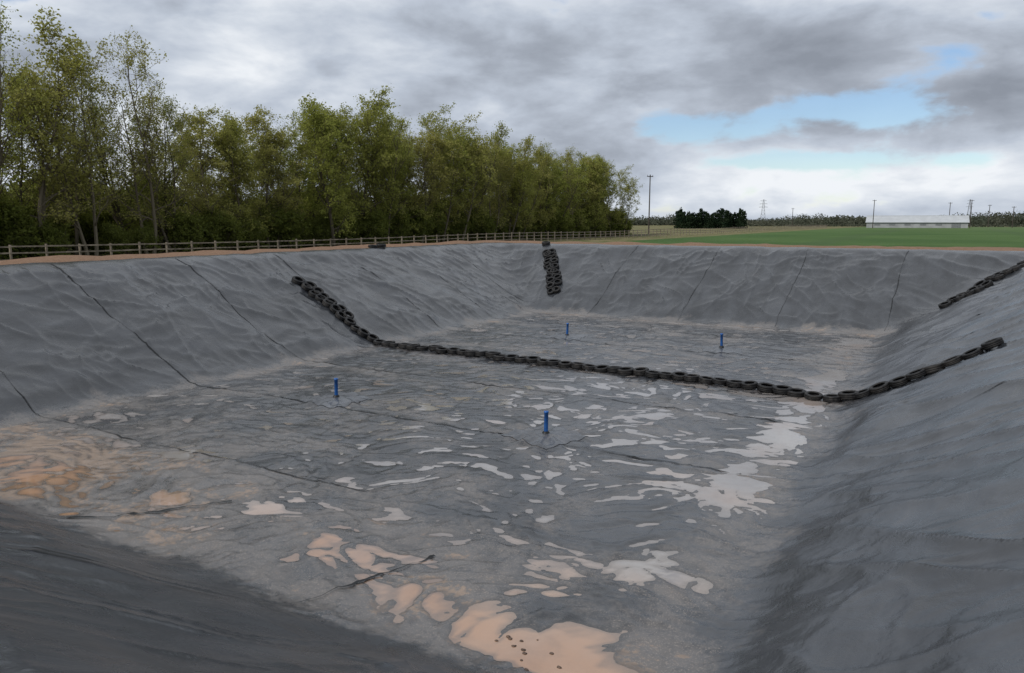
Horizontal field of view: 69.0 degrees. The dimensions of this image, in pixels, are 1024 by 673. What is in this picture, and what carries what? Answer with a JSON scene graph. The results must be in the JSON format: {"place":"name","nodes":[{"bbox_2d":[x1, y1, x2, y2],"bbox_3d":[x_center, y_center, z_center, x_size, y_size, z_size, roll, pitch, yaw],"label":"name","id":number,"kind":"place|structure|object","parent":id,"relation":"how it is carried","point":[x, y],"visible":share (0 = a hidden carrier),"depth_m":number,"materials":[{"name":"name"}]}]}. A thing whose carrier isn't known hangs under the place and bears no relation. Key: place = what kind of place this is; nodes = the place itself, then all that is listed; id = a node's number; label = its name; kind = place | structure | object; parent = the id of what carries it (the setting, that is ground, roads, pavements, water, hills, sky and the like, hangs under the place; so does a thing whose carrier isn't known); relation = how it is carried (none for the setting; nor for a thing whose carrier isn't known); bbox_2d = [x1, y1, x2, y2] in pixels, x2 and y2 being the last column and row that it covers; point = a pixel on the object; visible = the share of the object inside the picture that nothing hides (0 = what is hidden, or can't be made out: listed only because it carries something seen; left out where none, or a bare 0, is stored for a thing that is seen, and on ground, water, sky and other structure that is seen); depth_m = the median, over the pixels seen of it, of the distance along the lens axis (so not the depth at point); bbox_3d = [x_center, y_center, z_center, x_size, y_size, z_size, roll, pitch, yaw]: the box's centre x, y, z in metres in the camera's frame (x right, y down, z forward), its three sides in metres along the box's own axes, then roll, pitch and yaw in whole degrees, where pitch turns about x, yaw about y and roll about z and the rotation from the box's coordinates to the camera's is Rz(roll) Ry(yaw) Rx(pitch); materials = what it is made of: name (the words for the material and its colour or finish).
{"place":"outdoors","nodes":[
{"label":"outdoors","id":0,"kind":"place"},
{"bbox_2d":[0,225,1023,264],"bbox_3d":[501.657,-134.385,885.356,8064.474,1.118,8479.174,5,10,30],"label":"ground","id":1,"kind":"structure","parent":0,"point":[993,238],"depth_m":98.40,"materials":[{"name":"plant"}]},
{"bbox_2d":[0,80,44,199],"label":"deciduous tree","id":2,"kind":"object","parent":1,"relation":"on","point":[5,186],"visible":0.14,"depth_m":53.22,"materials":[{"name":"green plant"}]},
{"bbox_2d":[0,1,47,205],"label":"deciduous tree","id":3,"kind":"object","parent":1,"relation":"on","point":[8,126],"visible":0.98,"depth_m":43.95,"materials":[{"name":"green plant"}]},
{"bbox_2d":[0,198,50,259],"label":"shrub","id":4,"kind":"object","parent":1,"relation":"on","point":[12,217],"visible":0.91,"depth_m":46.55,"materials":[{"name":"green plant"}]},
{"bbox_2d":[0,188,68,256],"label":"shrub","id":5,"kind":"object","parent":1,"relation":"on","point":[31,204],"depth_m":51.37,"materials":[{"name":"green plant"}]},
{"bbox_2d":[1,54,68,256],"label":"deciduous tree","id":6,"kind":"object","parent":1,"relation":"on","point":[22,183],"visible":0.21,"depth_m":49.72,"materials":[{"name":"green plant"}]},
{"bbox_2d":[16,84,88,204],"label":"deciduous tree","id":7,"kind":"object","parent":1,"relation":"on","point":[61,152],"visible":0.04,"depth_m":57.04,"materials":[{"name":"green plant"}]},
{"bbox_2d":[33,215,74,256],"bbox_3d":[-30.058,-6.130,48.852,3.315,3.814,2.730,7,11,37],"label":"shrub","id":8,"kind":"object","parent":1,"relation":"on","point":[56,235],"visible":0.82,"depth_m":48.28,"materials":[{"name":"green plant"}]},
{"bbox_2d":[7,167,101,250],"bbox_3d":[-38.806,-9.815,61.394,10.403,9.398,9.163,-5,10,-29],"label":"shrub","id":9,"kind":"object","parent":1,"relation":"on","point":[73,248],"visible":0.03,"depth_m":60.83,"materials":[{"name":"green plant"}]},
{"bbox_2d":[0,4,124,256],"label":"deciduous tree","id":10,"kind":"object","parent":1,"relation":"on","point":[46,145],"visible":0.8,"depth_m":47.62,"materials":[{"name":"green plant"}]},
{"bbox_2d":[5,43,123,254],"bbox_3d":[-31.867,-12.990,52.714,8.198,15.096,6.190,-3,9,-17],"label":"deciduous tree","id":11,"kind":"object","parent":1,"relation":"on","point":[76,229],"visible":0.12,"depth_m":53.16,"materials":[{"name":"green plant"}]},
{"bbox_2d":[27,190,104,254],"bbox_3d":[-33.871,-8.007,56.406,6.185,6.010,5.447,-7,11,-40],"label":"shrub","id":12,"kind":"object","parent":1,"relation":"on","point":[83,219],"visible":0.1,"depth_m":56.77,"materials":[{"name":"green plant"}]},
{"bbox_2d":[12,36,133,255],"bbox_3d":[-28.971,-12.576,49.784,6.310,15.172,8.356,7,11,40],"label":"deciduous tree","id":13,"kind":"object","parent":1,"relation":"on","point":[69,202],"visible":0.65,"depth_m":49.95,"materials":[{"name":"green plant"}]},
{"bbox_2d":[35,68,167,253],"bbox_3d":[-29.591,-12.223,53.983,8.687,13.134,9.395,-2,9,-11],"label":"deciduous tree","id":14,"kind":"object","parent":1,"relation":"on","point":[117,216],"visible":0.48,"depth_m":53.83,"materials":[{"name":"green plant"}]},
{"bbox_2d":[63,118,148,212],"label":"deciduous tree","id":15,"kind":"object","parent":1,"relation":"on","point":[107,173],"visible":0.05,"depth_m":61.57,"materials":[{"name":"green plant"}]},
{"bbox_2d":[83,206,133,252],"bbox_3d":[-31.776,-8.015,58.821,4.407,4.991,3.630,8,12,41],"label":"shrub","id":16,"kind":"object","parent":1,"relation":"on","point":[106,217],"visible":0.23,"depth_m":58.02,"materials":[{"name":"green plant"}]},
{"bbox_2d":[87,186,141,248],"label":"shrub","id":17,"kind":"object","parent":1,"relation":"on","point":[124,203],"visible":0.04,"depth_m":65.29,"materials":[{"name":"green plant"}]},
{"bbox_2d":[98,222,140,255],"bbox_3d":[-27.881,-6.586,52.983,2.634,3.100,2.991,3,9,20],"label":"shrub","id":18,"kind":"object","parent":1,"relation":"on","point":[113,235],"visible":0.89,"depth_m":52.30,"materials":[{"name":"green plant"}]},
{"bbox_2d":[83,25,190,253],"bbox_3d":[-26.034,-13.793,53.413,8.254,16.534,6.935,7,11,37],"label":"deciduous tree","id":19,"kind":"object","parent":1,"relation":"on","point":[146,144],"visible":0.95,"depth_m":52.92,"materials":[{"name":"green plant"}]},
{"bbox_2d":[127,220,163,253],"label":"shrub","id":20,"kind":"object","parent":1,"relation":"on","point":[146,233],"visible":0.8,"depth_m":54.22,"materials":[{"name":"green plant"}]},
{"bbox_2d":[125,203,172,250],"bbox_3d":[-30.344,-8.587,62.099,5.074,5.217,4.179,-6,10,-33],"label":"shrub","id":21,"kind":"object","parent":1,"relation":"on","point":[135,222],"visible":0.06,"depth_m":61.49,"materials":[{"name":"green plant"}]},
{"bbox_2d":[101,84,206,252],"bbox_3d":[-26.869,-12.311,56.445,7.709,12.539,8.337,-8,12,-41],"label":"deciduous tree","id":22,"kind":"object","parent":1,"relation":"on","point":[160,233],"visible":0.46,"depth_m":56.08,"materials":[{"name":"green plant"}]},
{"bbox_2d":[124,169,191,247],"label":"shrub","id":23,"kind":"object","parent":1,"relation":"on","point":[183,203],"visible":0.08,"depth_m":67.08,"materials":[{"name":"green plant"}]},
{"bbox_2d":[119,95,218,252],"bbox_3d":[-25.745,-12.225,56.400,7.102,12.389,5.967,-3,9,-19],"label":"deciduous tree","id":24,"kind":"object","parent":1,"relation":"on","point":[160,224],"visible":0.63,"depth_m":55.81,"materials":[{"name":"green plant"}]},
{"bbox_2d":[162,209,206,252],"bbox_3d":[-25.245,-7.630,57.480,3.911,4.389,3.222,5,10,32],"label":"shrub","id":25,"kind":"object","parent":1,"relation":"on","point":[186,228],"visible":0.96,"depth_m":56.86,"materials":[{"name":"green plant"}]},
{"bbox_2d":[159,133,227,247],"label":"deciduous tree","id":26,"kind":"object","parent":1,"relation":"on","point":[192,193],"visible":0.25,"depth_m":61.84,"materials":[{"name":"green plant"}]},
{"bbox_2d":[164,104,255,218],"bbox_3d":[-24.960,-12.825,60.418,7.127,12.356,7.474,9,12,44],"label":"deciduous tree","id":27,"kind":"object","parent":1,"relation":"on","point":[198,130],"visible":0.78,"depth_m":60.01,"materials":[{"name":"green plant"}]},
{"bbox_2d":[193,207,254,250],"bbox_3d":[-23.126,-8.045,59.475,5.138,4.593,4.525,0,9,-2],"label":"shrub","id":28,"kind":"object","parent":1,"relation":"on","point":[220,227],"visible":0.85,"depth_m":59.03,"materials":[{"name":"green plant"}]},
{"bbox_2d":[206,115,249,206],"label":"deciduous tree","id":29,"kind":"object","parent":1,"relation":"on","point":[228,160],"visible":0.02,"depth_m":71.54,"materials":[{"name":"green plant"}]},
{"bbox_2d":[202,108,259,249],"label":"deciduous tree","id":30,"kind":"object","parent":1,"relation":"on","point":[240,129],"visible":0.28,"depth_m":62.86,"materials":[{"name":"green plant"}]},
{"bbox_2d":[200,111,275,235],"bbox_3d":[-22.997,-12.829,62.545,6.506,11.687,5.991,-5,10,-32],"label":"deciduous tree","id":31,"kind":"object","parent":1,"relation":"on","point":[236,159],"visible":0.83,"depth_m":61.49,"materials":[{"name":"green plant"}]},
{"bbox_2d":[213,127,279,205],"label":"deciduous tree","id":32,"kind":"object","parent":1,"relation":"on","point":[253,176],"visible":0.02,"depth_m":76.96,"materials":[{"name":"green plant"}]},
{"bbox_2d":[232,216,269,250],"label":"shrub","id":33,"kind":"object","parent":1,"relation":"on","point":[257,234],"visible":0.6,"depth_m":62.49,"materials":[{"name":"green plant"}]},
{"bbox_2d":[230,128,298,248],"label":"deciduous tree","id":34,"kind":"object","parent":1,"relation":"on","point":[269,179],"visible":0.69,"depth_m":65.45,"materials":[{"name":"green plant"}]},
{"bbox_2d":[229,104,309,248],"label":"deciduous tree","id":35,"kind":"object","parent":1,"relation":"on","point":[252,121],"visible":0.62,"depth_m":65.61,"materials":[{"name":"green plant"}]},
{"bbox_2d":[243,123,315,218],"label":"deciduous tree","id":36,"kind":"object","parent":1,"relation":"on","point":[294,152],"visible":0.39,"depth_m":67.38,"materials":[{"name":"green plant"}]},
{"bbox_2d":[254,201,312,248],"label":"shrub","id":37,"kind":"object","parent":1,"relation":"on","point":[286,228],"visible":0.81,"depth_m":65.92,"materials":[{"name":"green plant"}]},
{"bbox_2d":[252,108,315,194],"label":"deciduous tree","id":38,"kind":"object","parent":1,"relation":"on","point":[293,117],"visible":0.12,"depth_m":77.75,"materials":[{"name":"green plant"}]},
{"bbox_2d":[284,189,325,246],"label":"shrub","id":39,"kind":"object","parent":1,"relation":"on","point":[297,193],"visible":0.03,"depth_m":74.93,"materials":[{"name":"green plant"}]},
{"bbox_2d":[294,214,334,247],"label":"shrub","id":40,"kind":"object","parent":1,"relation":"on","point":[319,229],"visible":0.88,"depth_m":68.95,"materials":[{"name":"green plant"}]},
{"bbox_2d":[271,99,360,246],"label":"deciduous tree","id":41,"kind":"object","parent":1,"relation":"on","point":[310,201],"visible":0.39,"depth_m":70.72,"materials":[{"name":"green plant"}]},
{"bbox_2d":[289,93,360,210],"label":"deciduous tree","id":42,"kind":"object","parent":1,"relation":"on","point":[341,133],"visible":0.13,"depth_m":71.81,"materials":[{"name":"green plant"}]},
{"bbox_2d":[293,96,362,246],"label":"deciduous tree","id":43,"kind":"object","parent":1,"relation":"on","point":[319,121],"visible":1,"depth_m":66.94,"materials":[{"name":"green plant"}]},
{"bbox_2d":[307,102,373,245],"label":"deciduous tree","id":44,"kind":"object","parent":1,"relation":"on","point":[350,126],"visible":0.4,"depth_m":72.69,"materials":[{"name":"green plant"}]},
{"bbox_2d":[324,202,361,245],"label":"shrub","id":45,"kind":"object","parent":1,"relation":"on","point":[342,235],"visible":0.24,"depth_m":72.78,"materials":[{"name":"green plant"}]},
{"bbox_2d":[319,84,409,244],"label":"deciduous tree","id":46,"kind":"object","parent":1,"relation":"on","point":[371,115],"visible":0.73,"depth_m":75.20,"materials":[{"name":"green plant"}]},
{"bbox_2d":[350,209,394,243],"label":"shrub","id":47,"kind":"object","parent":1,"relation":"on","point":[375,224],"visible":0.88,"depth_m":74.89,"materials":[{"name":"green plant"}]},
{"bbox_2d":[343,115,403,221],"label":"deciduous tree","id":48,"kind":"object","parent":1,"relation":"on","point":[363,182],"visible":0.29,"depth_m":77.18,"materials":[{"name":"green plant"}]},
{"bbox_2d":[349,101,414,243],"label":"deciduous tree","id":49,"kind":"object","parent":1,"relation":"on","point":[392,137],"visible":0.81,"depth_m":75.37,"materials":[{"name":"green plant"}]},
{"bbox_2d":[347,119,417,241],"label":"deciduous tree","id":50,"kind":"object","parent":1,"relation":"on","point":[378,184],"visible":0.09,"depth_m":79.64,"materials":[{"name":"green plant"}]},
{"bbox_2d":[380,204,413,243],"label":"shrub","id":51,"kind":"object","parent":1,"relation":"on","point":[402,231],"visible":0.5,"depth_m":79.04,"materials":[{"name":"green plant"}]},
{"bbox_2d":[361,107,433,242],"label":"deciduous tree","id":52,"kind":"object","parent":1,"relation":"on","point":[404,167],"visible":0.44,"depth_m":79.74,"materials":[{"name":"green plant"}]},
{"bbox_2d":[388,119,428,241],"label":"deciduous tree","id":53,"kind":"object","parent":1,"relation":"on","point":[408,168],"visible":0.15,"depth_m":83.78,"materials":[{"name":"green plant"}]},
{"bbox_2d":[0,225,825,260],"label":"wooden fence","id":54,"kind":"object","parent":1,"relation":"on","point":[46,246],"visible":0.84,"depth_m":61.99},
{"bbox_2d":[380,113,455,242],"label":"deciduous tree","id":55,"kind":"object","parent":1,"relation":"on","point":[412,141],"visible":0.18,"depth_m":83.50,"materials":[{"name":"green plant"}]},
{"bbox_2d":[401,202,436,242],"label":"shrub","id":56,"kind":"object","parent":1,"relation":"on","point":[419,220],"visible":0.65,"depth_m":82.19,"materials":[{"name":"green plant"}]},
{"bbox_2d":[371,125,468,242],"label":"deciduous tree","id":57,"kind":"object","parent":1,"relation":"on","point":[437,143],"visible":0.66,"depth_m":82.37,"materials":[{"name":"green plant"}]},
{"bbox_2d":[424,205,454,242],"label":"shrub","id":58,"kind":"object","parent":1,"relation":"on","point":[440,226],"visible":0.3,"depth_m":85.69,"materials":[{"name":"green plant"}]},
{"bbox_2d":[410,102,478,242],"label":"deciduous tree","id":59,"kind":"object","parent":1,"relation":"on","point":[441,205],"visible":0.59,"depth_m":85.31,"materials":[{"name":"green plant"}]},
{"bbox_2d":[444,214,471,241],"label":"shrub","id":60,"kind":"object","parent":1,"relation":"on","point":[457,228],"visible":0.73,"depth_m":88.05,"materials":[{"name":"green plant"}]},
{"bbox_2d":[428,110,504,240],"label":"deciduous tree","id":61,"kind":"object","parent":1,"relation":"on","point":[469,203],"visible":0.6,"depth_m":87.83,"materials":[{"name":"green plant"}]},
{"bbox_2d":[445,206,487,240],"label":"shrub","id":62,"kind":"object","parent":1,"relation":"on","point":[473,227],"visible":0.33,"depth_m":91.40,"materials":[{"name":"green plant"}]},
{"bbox_2d":[444,120,512,240],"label":"deciduous tree","id":63,"kind":"object","parent":1,"relation":"on","point":[496,136],"visible":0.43,"depth_m":90.62,"materials":[{"name":"green plant"}]},
{"bbox_2d":[467,137,507,217],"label":"deciduous tree","id":64,"kind":"object","parent":1,"relation":"on","point":[495,145],"visible":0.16,"depth_m":95.71,"materials":[{"name":"green plant"}]},
{"bbox_2d":[475,211,504,239],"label":"shrub","id":65,"kind":"object","parent":1,"relation":"on","point":[489,227],"visible":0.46,"depth_m":93.01,"materials":[{"name":"green plant"}]},
{"bbox_2d":[476,135,515,239],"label":"deciduous tree","id":66,"kind":"object","parent":1,"relation":"on","point":[499,206],"visible":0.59,"depth_m":93.33,"materials":[{"name":"green plant"}]},
{"bbox_2d":[492,216,509,240],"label":"shrub","id":67,"kind":"object","parent":1,"relation":"on","point":[504,228],"visible":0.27,"depth_m":96.78,"materials":[{"name":"green plant"}]},
{"bbox_2d":[0,242,1023,672],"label":"geomembrane liner","id":68,"kind":"object","parent":1,"relation":"on","point":[880,548],"visible":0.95,"depth_m":18.28,"materials":[{"name":"plastic"}]},
{"bbox_2d":[0,313,872,672],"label":"puddle water","id":69,"kind":"structure","parent":68,"relation":"on","point":[574,647],"depth_m":16.65,"materials":[{"name":"liquid"}]},
{"bbox_2d":[495,635,561,670],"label":"stones","id":70,"kind":"object","parent":69,"relation":"on","point":[525,653],"visible":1,"depth_m":10.74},
{"bbox_2d":[0,246,1020,602],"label":"liner seam","id":71,"kind":"object","parent":68,"relation":"on","point":[370,412],"visible":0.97,"depth_m":23.02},
{"bbox_2d":[300,333,742,448],"bbox_3d":[1.994,1.383,30.550,11.018,0.198,19.328,5,10,30],"label":"liner patch","id":72,"kind":"object","parent":68,"relation":"on","point":[555,436],"visible":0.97,"depth_m":22.27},
{"bbox_2d":[542,411,549,433],"bbox_3d":[0.976,2.523,21.328,0.340,0.792,0.340,4,8,30],"label":"blue vent pipe","id":73,"kind":"object","parent":68,"relation":"on","point":[545,431],"visible":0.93,"depth_m":21.27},
{"bbox_2d":[542,248,561,294],"bbox_3d":[2.943,-4.859,54.803,1.228,3.060,5.944,0,9,-2],"label":"tyre row","id":74,"kind":"object","parent":68,"relation":"on","point":[552,271],"visible":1,"depth_m":54.31,"materials":[{"name":"rubber"}]},
{"bbox_2d":[291,276,1003,402],"bbox_3d":[1.954,-0.323,31.509,31.466,3.320,1.381,6,10,32],"label":"tyre row","id":75,"kind":"object","parent":68,"relation":"on","point":[341,312],"visible":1,"depth_m":29.44,"materials":[{"name":"rubber"}]},
{"bbox_2d":[938,260,1023,307],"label":"tyre row","id":76,"kind":"object","parent":68,"relation":"on","point":[980,285],"visible":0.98,"depth_m":40.38,"materials":[{"name":"rubber"}]},
{"bbox_2d":[505,220,522,240],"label":"shrub","id":77,"kind":"object","parent":1,"relation":"on","point":[516,233],"visible":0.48,"depth_m":99.10,"materials":[{"name":"green plant"}]},
{"bbox_2d":[487,134,542,230],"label":"deciduous tree","id":78,"kind":"object","parent":1,"relation":"on","point":[527,152],"visible":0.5,"depth_m":96.98,"materials":[{"name":"green plant"}]},
{"bbox_2d":[495,142,537,238],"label":"deciduous tree","id":79,"kind":"object","parent":1,"relation":"on","point":[528,198],"visible":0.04,"depth_m":104.19,"materials":[{"name":"green plant"}]},
{"bbox_2d":[491,136,549,240],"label":"deciduous tree","id":80,"kind":"object","parent":1,"relation":"on","point":[524,176],"visible":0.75,"depth_m":96.50,"materials":[{"name":"green plant"}]},
{"bbox_2d":[502,155,555,239],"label":"deciduous tree","id":81,"kind":"object","parent":1,"relation":"on","point":[528,219],"visible":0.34,"depth_m":100.61,"materials":[{"name":"green plant"}]},
{"bbox_2d":[523,209,550,237],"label":"shrub","id":82,"kind":"object","parent":1,"relation":"on","point":[539,225],"visible":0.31,"depth_m":106.55,"materials":[{"name":"green plant"}]},
{"bbox_2d":[524,140,558,237],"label":"deciduous tree","id":83,"kind":"object","parent":1,"relation":"on","point":[547,214],"visible":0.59,"depth_m":106.15,"materials":[{"name":"green plant"}]},
{"bbox_2d":[533,142,560,237],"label":"deciduous tree","id":84,"kind":"object","parent":1,"relation":"on","point":[545,188],"visible":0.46,"depth_m":107.11,"materials":[{"name":"green plant"}]},
{"bbox_2d":[537,205,574,238],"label":"shrub","id":85,"kind":"object","parent":1,"relation":"on","point":[553,223],"visible":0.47,"depth_m":109.15,"materials":[{"name":"green plant"}]},
{"bbox_2d":[538,160,589,237],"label":"deciduous tree","id":86,"kind":"object","parent":1,"relation":"on","point":[566,186],"visible":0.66,"depth_m":109.23,"materials":[{"name":"green plant"}]},
{"bbox_2d":[548,156,591,236],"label":"deciduous tree","id":87,"kind":"object","parent":1,"relation":"on","point":[581,188],"visible":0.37,"depth_m":115.01,"materials":[{"name":"green plant"}]},
{"bbox_2d":[557,207,583,237],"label":"shrub","id":88,"kind":"object","parent":1,"relation":"on","point":[568,228],"visible":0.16,"depth_m":112.16,"materials":[{"name":"green plant"}]},
{"bbox_2d":[553,146,593,236],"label":"deciduous tree","id":89,"kind":"object","parent":1,"relation":"on","point":[572,211],"visible":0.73,"depth_m":112.30,"materials":[{"name":"green plant"}]},
{"bbox_2d":[566,209,586,236],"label":"shrub","id":90,"kind":"object","parent":1,"relation":"on","point":[576,230],"visible":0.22,"depth_m":114.78,"materials":[{"name":"green plant"}]},
{"bbox_2d":[559,150,610,220],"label":"deciduous tree","id":91,"kind":"object","parent":1,"relation":"on","point":[588,162],"visible":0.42,"depth_m":118.42,"materials":[{"name":"green plant"}]},
{"bbox_2d":[575,156,612,235],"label":"deciduous tree","id":92,"kind":"object","parent":1,"relation":"on","point":[589,206],"visible":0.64,"depth_m":118.95,"materials":[{"name":"green plant"}]},
{"bbox_2d":[580,154,616,232],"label":"deciduous tree","id":93,"kind":"object","parent":1,"relation":"on","point":[604,200],"visible":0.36,"depth_m":122.59,"materials":[{"name":"green plant"}]},
{"bbox_2d":[589,153,617,229],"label":"deciduous tree","id":94,"kind":"object","parent":1,"relation":"on","point":[610,175],"visible":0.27,"depth_m":124.69,"materials":[{"name":"green plant"}]},
{"bbox_2d":[593,157,627,235],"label":"deciduous tree","id":95,"kind":"object","parent":1,"relation":"on","point":[616,211],"visible":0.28,"depth_m":128.29,"materials":[{"name":"green plant"}]},
{"bbox_2d":[605,207,630,235],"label":"shrub","id":96,"kind":"object","parent":1,"relation":"on","point":[619,227],"visible":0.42,"depth_m":131.25,"materials":[{"name":"green plant"}]},
{"bbox_2d":[609,164,642,232],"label":"deciduous tree","id":97,"kind":"object","parent":1,"relation":"on","point":[625,195],"visible":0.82,"depth_m":132.57,"materials":[{"name":"green plant"}]},
{"bbox_2d":[673,207,747,228],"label":"conifer plantation","id":98,"kind":"object","parent":1,"relation":"on","point":[700,219],"visible":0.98,"depth_m":276.36,"materials":[{"name":"green plant"}]},
{"bbox_2d":[629,211,1023,225],"bbox_3d":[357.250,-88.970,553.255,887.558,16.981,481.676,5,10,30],"label":"distant treeline","id":99,"kind":"object","parent":1,"relation":"on","point":[999,218],"visible":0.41,"depth_m":474.44,"materials":[{"name":"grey plant"}]},
{"bbox_2d":[747,223,1023,226],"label":"hedge","id":100,"kind":"object","parent":1,"relation":"on","point":[864,225],"visible":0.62,"depth_m":385.42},
{"bbox_2d":[865,215,969,227],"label":"farm shed","id":101,"kind":"structure","parent":1,"relation":"on","point":[925,221],"depth_m":300.37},
{"bbox_2d":[0,0,1023,220],"label":"sky","id":102,"kind":"structure","parent":0,"point":[829,108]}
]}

